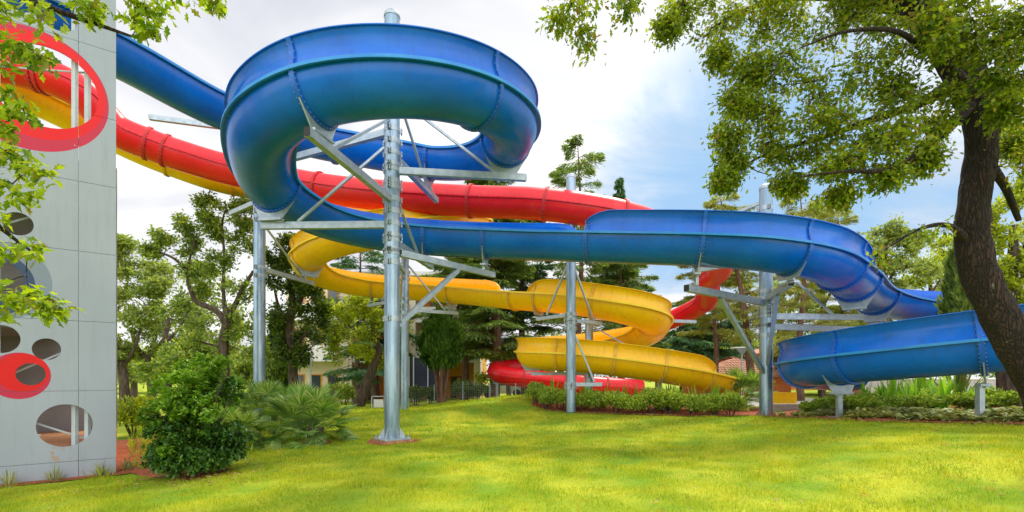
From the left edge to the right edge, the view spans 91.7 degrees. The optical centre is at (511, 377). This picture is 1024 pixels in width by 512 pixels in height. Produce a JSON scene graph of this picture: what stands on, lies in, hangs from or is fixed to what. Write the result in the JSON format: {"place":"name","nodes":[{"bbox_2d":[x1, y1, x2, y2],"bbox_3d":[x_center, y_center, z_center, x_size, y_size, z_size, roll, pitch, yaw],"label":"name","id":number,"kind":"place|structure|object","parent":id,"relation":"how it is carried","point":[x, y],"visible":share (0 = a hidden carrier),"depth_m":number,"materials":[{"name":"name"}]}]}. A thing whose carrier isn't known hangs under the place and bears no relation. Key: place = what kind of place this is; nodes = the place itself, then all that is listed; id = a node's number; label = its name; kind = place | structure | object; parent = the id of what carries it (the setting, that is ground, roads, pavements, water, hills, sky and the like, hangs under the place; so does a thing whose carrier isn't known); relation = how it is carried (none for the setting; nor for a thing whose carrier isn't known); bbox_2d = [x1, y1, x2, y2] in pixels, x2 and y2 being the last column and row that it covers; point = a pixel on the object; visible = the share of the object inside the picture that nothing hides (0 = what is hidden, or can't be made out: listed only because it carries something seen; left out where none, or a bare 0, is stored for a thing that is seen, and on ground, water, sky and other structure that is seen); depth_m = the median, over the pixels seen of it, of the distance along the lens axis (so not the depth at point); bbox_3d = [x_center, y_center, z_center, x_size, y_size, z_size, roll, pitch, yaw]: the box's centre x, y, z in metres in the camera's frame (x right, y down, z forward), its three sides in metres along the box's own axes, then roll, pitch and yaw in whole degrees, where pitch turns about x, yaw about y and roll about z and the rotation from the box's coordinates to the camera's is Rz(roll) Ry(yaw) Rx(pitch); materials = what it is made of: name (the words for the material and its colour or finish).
{"place":"outdoors","nodes":[
{"label":"outdoors","id":0,"kind":"place"},
{"bbox_2d":[0,379,1023,511],"bbox_3d":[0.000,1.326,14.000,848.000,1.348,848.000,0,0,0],"label":"lawn","id":1,"kind":"structure","parent":0,"point":[122,434],"depth_m":7.84,"materials":[{"name":"green plant"}]},
{"bbox_2d":[0,0,116,483],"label":"slide tower","id":2,"kind":"structure","parent":1,"relation":"on","point":[58,395],"depth_m":9.14,"materials":[{"name":"grey concrete panels"},{"name":"red paint"},{"name":"grey painted steel"}]},
{"bbox_2d":[0,469,138,486],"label":"soil strip","id":3,"kind":"object","parent":1,"relation":"on","point":[82,477],"visible":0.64,"depth_m":8.94,"materials":[{"name":"brown soil"}]},
{"bbox_2d":[0,469,28,487],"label":"border grass clump","id":4,"kind":"object","parent":3,"relation":"on","point":[8,482],"visible":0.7,"depth_m":8.43,"materials":[{"name":"green plant"}]},
{"bbox_2d":[38,465,68,483],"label":"border grass clump","id":5,"kind":"object","parent":3,"relation":"on","point":[56,478],"visible":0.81,"depth_m":8.77,"materials":[{"name":"green plant"}]},
{"bbox_2d":[0,0,227,328],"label":"oak tree","id":6,"kind":"object","parent":1,"relation":"on","point":[10,110],"visible":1,"depth_m":4.82,"materials":[{"name":"green plant"}]},
{"bbox_2d":[117,393,162,435],"bbox_3d":[-10.756,1.059,14.162,1.480,1.405,1.260,0,0,-26],"label":"garden shrub","id":7,"kind":"object","parent":1,"relation":"on","point":[126,414],"visible":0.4,"depth_m":14.04,"materials":[{"name":"green plant"}]},
{"bbox_2d":[117,233,173,406],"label":"broadleaf tree","id":8,"kind":"object","parent":1,"relation":"on","point":[133,317],"visible":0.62,"depth_m":29.87,"materials":[{"name":"green plant"}]},
{"bbox_2d":[117,338,173,399],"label":"broadleaf tree","id":9,"kind":"object","parent":1,"relation":"on","point":[133,381],"visible":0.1,"depth_m":39.75,"materials":[{"name":"green plant"}]},
{"bbox_2d":[130,256,207,399],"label":"broadleaf tree","id":10,"kind":"object","parent":1,"relation":"on","point":[159,327],"visible":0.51,"depth_m":30.63,"materials":[{"name":"green plant"}]},
{"bbox_2d":[116,438,227,480],"bbox_3d":[-7.655,1.740,11.438,7.798,0.200,3.808,0,0,31],"label":"dirt patch","id":11,"kind":"object","parent":1,"relation":"on","point":[123,451],"visible":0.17,"depth_m":10.73,"materials":[{"name":"red soil"}]},
{"bbox_2d":[135,352,255,478],"bbox_3d":[-5.470,0.650,8.611,1.689,2.168,1.680,0,0,40],"label":"laurel bush","id":12,"kind":"object","parent":11,"relation":"on","point":[192,400],"visible":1,"depth_m":8.32,"materials":[{"name":"green plant"}]},
{"bbox_2d":[82,419,349,476],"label":"rough grass","id":13,"kind":"structure","parent":11,"relation":"on","point":[134,444],"depth_m":12.28,"materials":[{"name":"green plant"}]},
{"bbox_2d":[131,310,217,411],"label":"broadleaf tree","id":14,"kind":"object","parent":1,"relation":"on","point":[153,371],"visible":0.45,"depth_m":26.65,"materials":[{"name":"green plant"}]},
{"bbox_2d":[130,342,247,385],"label":"distant woodland","id":15,"kind":"object","parent":1,"relation":"on","point":[237,357],"depth_m":56.49,"materials":[{"name":"green plant"}]},
{"bbox_2d":[134,190,277,403],"bbox_3d":[-13.001,-3.091,21.047,5.874,9.735,2.137,0,0,0],"label":"oak tree","id":16,"kind":"object","parent":1,"relation":"on","point":[212,222],"visible":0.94,"depth_m":20.89,"materials":[{"name":"green plant"}]},
{"bbox_2d":[165,257,247,359],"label":"broadleaf tree","id":17,"kind":"object","parent":1,"relation":"on","point":[211,335],"visible":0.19,"depth_m":36.21,"materials":[{"name":"green plant"}]},
{"bbox_2d":[149,114,322,412],"bbox_3d":[-9.356,-3.629,18.933,6.145,11.161,3.990,0,0,0],"label":"support pole","id":18,"kind":"object","parent":1,"relation":"on","point":[261,269],"visible":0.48,"depth_m":17.86,"materials":[{"name":"metal"}]},
{"bbox_2d":[209,404,271,450],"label":"fan palm","id":19,"kind":"object","parent":1,"relation":"on","point":[247,419],"visible":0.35,"depth_m":11.74,"materials":[{"name":"green plant"}]},
{"bbox_2d":[229,342,267,403],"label":"broadleaf tree","id":20,"kind":"object","parent":1,"relation":"on","point":[242,369],"visible":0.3,"depth_m":32.74,"materials":[{"name":"green plant"}]},
{"bbox_2d":[228,377,310,431],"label":"fan palm","id":21,"kind":"object","parent":1,"relation":"on","point":[259,390],"visible":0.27,"depth_m":15.20,"materials":[{"name":"green plant"}]},
{"bbox_2d":[266,329,299,388],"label":"cypress tree","id":22,"kind":"object","parent":1,"relation":"on","point":[277,375],"visible":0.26,"depth_m":27.41,"materials":[{"name":"green plant"}]},
{"bbox_2d":[250,231,333,393],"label":"broadleaf tree","id":23,"kind":"object","parent":1,"relation":"on","point":[289,340],"visible":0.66,"depth_m":23.79,"materials":[{"name":"green plant"}]},
{"bbox_2d":[253,380,361,450],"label":"fan palm","id":24,"kind":"object","parent":1,"relation":"on","point":[305,405],"visible":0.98,"depth_m":11.93,"materials":[{"name":"green plant"}]},
{"bbox_2d":[329,381,355,404],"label":"bush","id":25,"kind":"object","parent":1,"relation":"on","point":[346,392],"visible":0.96,"depth_m":29.81,"materials":[{"name":"green plant"}]},
{"bbox_2d":[322,250,400,393],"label":"cedar tree","id":26,"kind":"object","parent":1,"relation":"on","point":[370,258],"visible":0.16,"depth_m":36.63,"materials":[{"name":"green plant"}]},
{"bbox_2d":[313,294,414,406],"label":"broadleaf tree","id":27,"kind":"object","parent":1,"relation":"on","point":[338,333],"visible":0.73,"depth_m":26.76,"materials":[{"name":"green plant"}]},
{"bbox_2d":[323,298,419,403],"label":"tree","id":28,"kind":"object","parent":1,"relation":"on","point":[352,374],"visible":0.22,"depth_m":34.49,"materials":[{"name":"green plant"}]},
{"bbox_2d":[284,271,486,401],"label":"apartment building","id":29,"kind":"structure","parent":1,"relation":"on","point":[320,367],"depth_m":38.50,"materials":[{"name":"beige paint"}]},
{"bbox_2d":[312,374,321,390],"bbox_3d":[-15.175,0.730,38.439,0.900,2.000,0.117,0,0,0],"label":"window","id":30,"kind":"structure","parent":29,"relation":"in","point":[316,378],"depth_m":38.38,"materials":[{"name":"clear glass"}]},
{"bbox_2d":[254,8,525,443],"bbox_3d":[-3.038,-3.555,13.199,6.430,11.010,6.320,0,0,-37],"label":"support pole","id":31,"kind":"object","parent":1,"relation":"on","point":[395,167],"visible":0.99,"depth_m":12.23,"materials":[{"name":"metal"}]},
{"bbox_2d":[4,0,1023,391],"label":"water slide","id":32,"kind":"object","parent":31,"relation":"on","point":[332,78],"visible":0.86,"depth_m":11.88,"materials":[{"name":"blue plastic"}]},
{"bbox_2d":[367,258,458,408],"bbox_3d":[-5.074,-2.497,21.101,4.569,7.726,5.068,0,0,13],"label":"support pole","id":33,"kind":"object","parent":1,"relation":"on","point":[405,308],"visible":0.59,"depth_m":21.17,"materials":[{"name":"metal"}]},
{"bbox_2d":[409,385,429,405],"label":"bush","id":34,"kind":"object","parent":1,"relation":"on","point":[419,393],"visible":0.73,"depth_m":27.64,"materials":[{"name":"green plant"}]},
{"bbox_2d":[409,356,439,402],"bbox_3d":[-5.465,0.145,30.980,1.978,2.911,0.100,0,0,0],"label":"privacy screen","id":35,"kind":"object","parent":1,"relation":"on","point":[421,374],"visible":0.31,"depth_m":31.00,"materials":[{"name":"grey paint"}]},
{"bbox_2d":[411,305,465,402],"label":"cypress tree","id":36,"kind":"object","parent":1,"relation":"on","point":[438,343],"visible":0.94,"depth_m":26.51,"materials":[{"name":"green plant"}]},
{"bbox_2d":[450,378,475,399],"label":"bush","id":37,"kind":"object","parent":1,"relation":"on","point":[458,385],"visible":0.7,"depth_m":28.86,"materials":[{"name":"green plant"}]},
{"bbox_2d":[409,381,522,405],"bbox_3d":[-2.018,0.959,28.250,8.273,1.457,0.053,0,0,-25],"label":"wire fence","id":38,"kind":"object","parent":1,"relation":"on","point":[505,393],"visible":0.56,"depth_m":28.09,"materials":[{"name":"grey metal"}]},
{"bbox_2d":[410,258,522,399],"bbox_3d":[-3.522,-5.512,35.172,7.338,14.611,7.648,0,0,-27],"label":"cedar tree","id":39,"kind":"object","parent":1,"relation":"on","point":[465,360],"visible":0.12,"depth_m":34.46,"materials":[{"name":"green plant"}]},
{"bbox_2d":[467,382,492,398],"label":"bush","id":40,"kind":"object","parent":1,"relation":"on","point":[485,388],"visible":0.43,"depth_m":29.19,"materials":[{"name":"green plant"}]},
{"bbox_2d":[432,179,547,397],"bbox_3d":[-1.294,-6.030,32.670,8.424,15.637,8.168,0,0,-35],"label":"cedar tree","id":41,"kind":"object","parent":1,"relation":"on","point":[509,271],"visible":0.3,"depth_m":31.99,"materials":[{"name":"green plant"}]},
{"bbox_2d":[472,347,544,395],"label":"broadleaf tree","id":42,"kind":"object","parent":1,"relation":"on","point":[485,377],"visible":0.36,"depth_m":32.71,"materials":[{"name":"green plant"}]},
{"bbox_2d":[469,219,561,394],"bbox_3d":[0.365,-5.589,36.171,7.803,14.793,7.738,0,0,0],"label":"cedar tree","id":43,"kind":"object","parent":1,"relation":"on","point":[541,275],"visible":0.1,"depth_m":35.58,"materials":[{"name":"green plant"}]},
{"bbox_2d":[11,409,1022,511],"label":"fallen leaves","id":44,"kind":"object","parent":1,"relation":"on","point":[776,415],"visible":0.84,"depth_m":9.11,"materials":[{"name":"brown plant"}]},
{"bbox_2d":[530,134,621,335],"bbox_3d":[4.602,-7.390,34.209,6.964,18.001,7.198,0,0,0],"label":"cedar tree","id":45,"kind":"object","parent":1,"relation":"on","point":[565,170],"visible":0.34,"depth_m":33.73,"materials":[{"name":"green plant"}]},
{"bbox_2d":[601,176,638,377],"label":"spruce tree","id":46,"kind":"object","parent":1,"relation":"on","point":[618,186],"visible":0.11,"depth_m":45.78,"materials":[{"name":"green plant"}]},
{"bbox_2d":[581,263,672,377],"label":"cedar tree","id":47,"kind":"object","parent":1,"relation":"on","point":[619,273],"visible":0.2,"depth_m":37.38,"materials":[{"name":"green plant"}]},
{"bbox_2d":[531,398,758,415],"bbox_3d":[5.055,1.040,18.354,8.889,0.442,4.585,0,0,9],"label":"soil bed","id":48,"kind":"object","parent":1,"relation":"on","point":[553,406],"visible":0.35,"depth_m":17.83,"materials":[{"name":"brown soil"}]},
{"bbox_2d":[523,381,545,402],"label":"hedge shrub","id":49,"kind":"object","parent":48,"relation":"on","point":[530,390],"visible":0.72,"depth_m":18.95,"materials":[{"name":"green plant"}]},
{"bbox_2d":[536,385,555,408],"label":"hedge shrub","id":50,"kind":"object","parent":48,"relation":"on","point":[542,393],"visible":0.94,"depth_m":18.10,"materials":[{"name":"green plant"}]},
{"bbox_2d":[544,388,565,409],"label":"hedge shrub","id":51,"kind":"object","parent":48,"relation":"on","point":[560,395],"visible":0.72,"depth_m":17.95,"materials":[{"name":"green plant"}]},
{"bbox_2d":[533,173,602,411],"bbox_3d":[2.099,-2.989,18.924,2.583,8.442,3.168,0,0,0],"label":"support pole","id":52,"kind":"object","parent":48,"relation":"on","point":[571,321],"visible":0.98,"depth_m":17.50,"materials":[{"name":"metal"}]},
{"bbox_2d":[0,51,732,395],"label":"water slide","id":53,"kind":"object","parent":52,"relation":"on","point":[468,201],"visible":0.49,"depth_m":18.02,"materials":[{"name":"red plastic"}]},
{"bbox_2d":[576,392,594,410],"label":"hedge shrub","id":54,"kind":"object","parent":48,"relation":"on","point":[581,402],"visible":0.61,"depth_m":17.73,"materials":[{"name":"green plant"}]},
{"bbox_2d":[584,388,610,411],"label":"hedge shrub","id":55,"kind":"object","parent":48,"relation":"on","point":[592,396],"visible":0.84,"depth_m":17.58,"materials":[{"name":"green plant"}]},
{"bbox_2d":[521,319,696,389],"bbox_3d":[4.303,-0.777,20.766,7.835,3.476,1.554,0,0,-6],"label":"support pole","id":56,"kind":"object","parent":48,"relation":"on","point":[588,336],"visible":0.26,"depth_m":20.55,"materials":[{"name":"metal"}]},
{"bbox_2d":[0,84,741,393],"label":"water slide","id":57,"kind":"object","parent":56,"relation":"on","point":[646,318],"visible":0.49,"depth_m":18.73,"materials":[{"name":"yellow plastic"}]},
{"bbox_2d":[599,390,630,412],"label":"hedge shrub","id":58,"kind":"object","parent":48,"relation":"on","point":[615,397],"visible":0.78,"depth_m":17.19,"materials":[{"name":"green plant"}]},
{"bbox_2d":[615,393,648,412],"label":"hedge shrub","id":59,"kind":"object","parent":48,"relation":"on","point":[635,402],"visible":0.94,"depth_m":16.86,"materials":[{"name":"green plant"}]},
{"bbox_2d":[638,387,669,412],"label":"hedge shrub","id":60,"kind":"object","parent":48,"relation":"on","point":[652,395],"visible":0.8,"depth_m":16.96,"materials":[{"name":"green plant"}]},
{"bbox_2d":[653,387,685,413],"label":"hedge shrub","id":61,"kind":"object","parent":48,"relation":"on","point":[673,396],"visible":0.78,"depth_m":16.90,"materials":[{"name":"green plant"}]},
{"bbox_2d":[679,393,710,414],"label":"hedge shrub","id":62,"kind":"object","parent":48,"relation":"on","point":[691,402],"visible":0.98,"depth_m":16.34,"materials":[{"name":"green plant"}]},
{"bbox_2d":[697,393,730,414],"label":"hedge shrub","id":63,"kind":"object","parent":48,"relation":"on","point":[713,399],"visible":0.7,"depth_m":16.39,"materials":[{"name":"green plant"}]},
{"bbox_2d":[714,389,749,414],"bbox_3d":[7.123,0.848,16.297,1.058,0.952,1.172,0,0,-36],"label":"hedge shrub","id":64,"kind":"object","parent":48,"relation":"on","point":[732,400],"visible":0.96,"depth_m":16.06,"materials":[{"name":"green plant"}]},
{"bbox_2d":[709,365,777,409],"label":"fan palm","id":65,"kind":"object","parent":48,"relation":"on","point":[749,381],"visible":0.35,"depth_m":18.41,"materials":[{"name":"green plant"}]},
{"bbox_2d":[645,302,713,390],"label":"cedar tree","id":66,"kind":"object","parent":1,"relation":"on","point":[679,343],"visible":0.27,"depth_m":44.43,"materials":[{"name":"green plant"}]},
{"bbox_2d":[674,266,758,372],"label":"pine tree","id":67,"kind":"object","parent":1,"relation":"on","point":[704,321],"visible":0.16,"depth_m":36.18,"materials":[{"name":"green plant"}]},
{"bbox_2d":[687,311,751,361],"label":"cedar tree","id":68,"kind":"object","parent":1,"relation":"on","point":[723,352],"visible":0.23,"depth_m":45.97,"materials":[{"name":"green plant"}]},
{"bbox_2d":[682,357,790,394],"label":"tiled roof house","id":69,"kind":"structure","parent":1,"relation":"on","point":[780,384],"depth_m":36.86,"materials":[{"name":"ceramic"}]},
{"bbox_2d":[702,192,798,396],"bbox_3d":[14.306,-5.024,30.898,5.680,12.905,6.482,0,0,-32],"label":"pine tree","id":70,"kind":"object","parent":1,"relation":"on","point":[747,321],"visible":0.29,"depth_m":30.87,"materials":[{"name":"green plant"}]},
{"bbox_2d":[513,325,995,377],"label":"distant woodland","id":71,"kind":"object","parent":1,"relation":"on","point":[755,346],"depth_m":61.37,"materials":[{"name":"green plant"}]},
{"bbox_2d":[734,272,808,368],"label":"broadleaf tree","id":72,"kind":"object","parent":1,"relation":"on","point":[775,284],"visible":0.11,"depth_m":36.81,"materials":[{"name":"green plant"}]},
{"bbox_2d":[535,0,1023,409],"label":"oak tree","id":73,"kind":"object","parent":1,"relation":"on","point":[984,100],"visible":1,"depth_m":7.16,"materials":[{"name":"green plant"}]},
{"bbox_2d":[773,392,799,411],"bbox_3d":[9.975,0.927,17.150,2.450,0.800,0.600,0,0,0],"label":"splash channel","id":74,"kind":"object","parent":1,"relation":"on","point":[784,401],"visible":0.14,"depth_m":17.35,"materials":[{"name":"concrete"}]},
{"bbox_2d":[684,183,894,415],"bbox_3d":[8.503,-2.412,15.066,8.015,7.296,5.136,0,0,0],"label":"support pole","id":75,"kind":"object","parent":1,"relation":"on","point":[769,315],"visible":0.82,"depth_m":15.42,"materials":[{"name":"metal"}]},
{"bbox_2d":[773,303,854,391],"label":"cedar tree","id":76,"kind":"object","parent":1,"relation":"on","point":[815,309],"visible":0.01,"depth_m":36.23,"materials":[{"name":"green plant"}]},
{"bbox_2d":[790,216,865,397],"bbox_3d":[19.782,-4.571,30.996,6.020,11.955,2.862,0,0,0],"label":"broadleaf tree","id":77,"kind":"object","parent":1,"relation":"on","point":[821,393],"visible":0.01,"depth_m":30.86,"materials":[{"name":"green plant"}]},
{"bbox_2d":[773,405,1023,423],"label":"soil bed","id":78,"kind":"object","parent":1,"relation":"on","point":[869,419],"visible":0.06,"depth_m":11.25,"materials":[{"name":"brown soil"}]},
{"bbox_2d":[798,400,826,411],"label":"bed shrub","id":79,"kind":"object","parent":78,"relation":"on","point":[805,406],"visible":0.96,"depth_m":13.77,"materials":[{"name":"green plant"}]},
{"bbox_2d":[822,375,853,417],"bbox_3d":[8.290,0.505,12.541,1.084,1.127,0.382,0,0,0],"label":"support post","id":80,"kind":"object","parent":78,"relation":"on","point":[837,391],"visible":0.81,"depth_m":12.52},
{"bbox_2d":[823,392,870,409],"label":"bed shrub","id":81,"kind":"object","parent":78,"relation":"on","point":[858,400],"visible":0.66,"depth_m":13.13,"materials":[{"name":"green plant"}]},
{"bbox_2d":[860,381,902,407],"bbox_3d":[9.952,0.600,13.112,1.734,1.271,1.686,0,0,0],"label":"strap leaf plant","id":82,"kind":"object","parent":78,"relation":"on","point":[889,392],"visible":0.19,"depth_m":13.05,"materials":[{"name":"green plant"}]},
{"bbox_2d":[871,379,903,393],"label":"strap leaf plant","id":83,"kind":"object","parent":78,"relation":"on","point":[893,382],"visible":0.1,"depth_m":15.44,"materials":[{"name":"green plant"}]},
{"bbox_2d":[866,394,909,408],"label":"bed shrub","id":84,"kind":"object","parent":78,"relation":"on","point":[875,401],"visible":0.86,"depth_m":12.45,"materials":[{"name":"green plant"}]},
{"bbox_2d":[776,405,1023,421],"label":"ground cover","id":85,"kind":"object","parent":78,"relation":"on","point":[1013,413],"visible":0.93,"depth_m":10.84,"materials":[{"name":"green plant"}]},
{"bbox_2d":[898,378,933,410],"bbox_3d":[10.256,0.599,12.682,1.523,1.245,1.521,0,0,-35],"label":"strap leaf plant","id":86,"kind":"object","parent":78,"relation":"on","point":[913,390],"visible":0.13,"depth_m":12.51,"materials":[{"name":"green plant"}]},
{"bbox_2d":[902,377,936,390],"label":"strap leaf plant","id":87,"kind":"object","parent":78,"relation":"on","point":[922,381],"visible":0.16,"depth_m":15.12,"materials":[{"name":"green plant"}]},
{"bbox_2d":[900,392,944,408],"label":"bed shrub","id":88,"kind":"object","parent":78,"relation":"on","point":[929,400],"visible":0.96,"depth_m":12.05,"materials":[{"name":"green plant"}]},
{"bbox_2d":[916,376,955,409],"bbox_3d":[10.489,0.477,12.120,1.599,1.343,1.645,0,0,-26],"label":"strap leaf plant","id":89,"kind":"object","parent":78,"relation":"on","point":[943,388],"visible":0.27,"depth_m":12.11,"materials":[{"name":"green plant"}]},
{"bbox_2d":[919,374,990,392],"bbox_3d":[13.109,0.060,14.599,2.452,1.482,2.228,0,0,-29],"label":"strap leaf plant","id":90,"kind":"object","parent":78,"relation":"on","point":[957,387],"visible":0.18,"depth_m":14.19,"materials":[{"name":"green plant"}]},
{"bbox_2d":[933,241,980,391],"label":"cypress tree","id":91,"kind":"object","parent":78,"relation":"on","point":[955,299],"visible":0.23,"depth_m":14.29,"materials":[{"name":"green plant"}]},
{"bbox_2d":[940,392,974,409],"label":"bed shrub","id":92,"kind":"object","parent":78,"relation":"on","point":[966,400],"visible":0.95,"depth_m":11.56,"materials":[{"name":"green plant"}]},
{"bbox_2d":[975,362,991,415],"bbox_3d":[9.712,0.311,10.304,0.440,1.221,1.097,0,0,32],"label":"support post","id":93,"kind":"object","parent":78,"relation":"on","point":[980,398],"visible":0.83,"depth_m":10.26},
{"bbox_2d":[973,386,1015,407],"bbox_3d":[11.594,0.514,12.080,1.076,0.698,0.842,0,0,16],"label":"bed shrub","id":94,"kind":"object","parent":78,"relation":"on","point":[992,391],"visible":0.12,"depth_m":11.94,"materials":[{"name":"green plant"}]},
{"bbox_2d":[985,390,1021,407],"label":"bed shrub","id":95,"kind":"object","parent":78,"relation":"on","point":[1003,399],"visible":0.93,"depth_m":11.03,"materials":[{"name":"green plant"}]},
{"bbox_2d":[991,121,1023,405],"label":"broadleaf tree","id":96,"kind":"object","parent":78,"relation":"on","point":[1012,265],"visible":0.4,"depth_m":12.87,"materials":[{"name":"green plant"}]},
{"bbox_2d":[865,378,995,392],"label":"boundary wall","id":97,"kind":"structure","parent":1,"relation":"on","point":[992,381],"depth_m":22.00,"materials":[{"name":"concrete"}]},
{"bbox_2d":[2,0,1023,378],"label":"sky","id":98,"kind":"structure","parent":0,"point":[648,113],"materials":[{"name":"white"}]},
{"bbox_2d":[747,397,822,404],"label":"paving","id":99,"kind":"structure","parent":0,"point":[798,402],"depth_m":24.58,"materials":[{"name":"concrete"}]},
{"bbox_2d":[752,191,859,400],"bbox_3d":[14.510,-4.137,24.923,4.619,10.903,4.477,0,0,0],"label":"pine tree","id":100,"kind":"object","parent":99,"relation":"on","point":[803,297],"visible":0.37,"depth_m":24.89,"materials":[{"name":"green plant"}]},
{"bbox_2d":[797,205,867,332],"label":"pine tree","id":101,"kind":"object","parent":99,"relation":"on","point":[850,219],"visible":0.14,"depth_m":28.66,"materials":[{"name":"green plant"}]},
{"bbox_2d":[861,212,943,322],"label":"broadleaf tree","id":102,"kind":"object","parent":99,"relation":"on","point":[889,232],"visible":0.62,"depth_m":24.68,"materials":[{"name":"green plant"}]},
{"bbox_2d":[898,233,952,377],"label":"broadleaf tree","id":103,"kind":"object","parent":99,"relation":"on","point":[938,256],"visible":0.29,"depth_m":26.77,"materials":[{"name":"green plant"}]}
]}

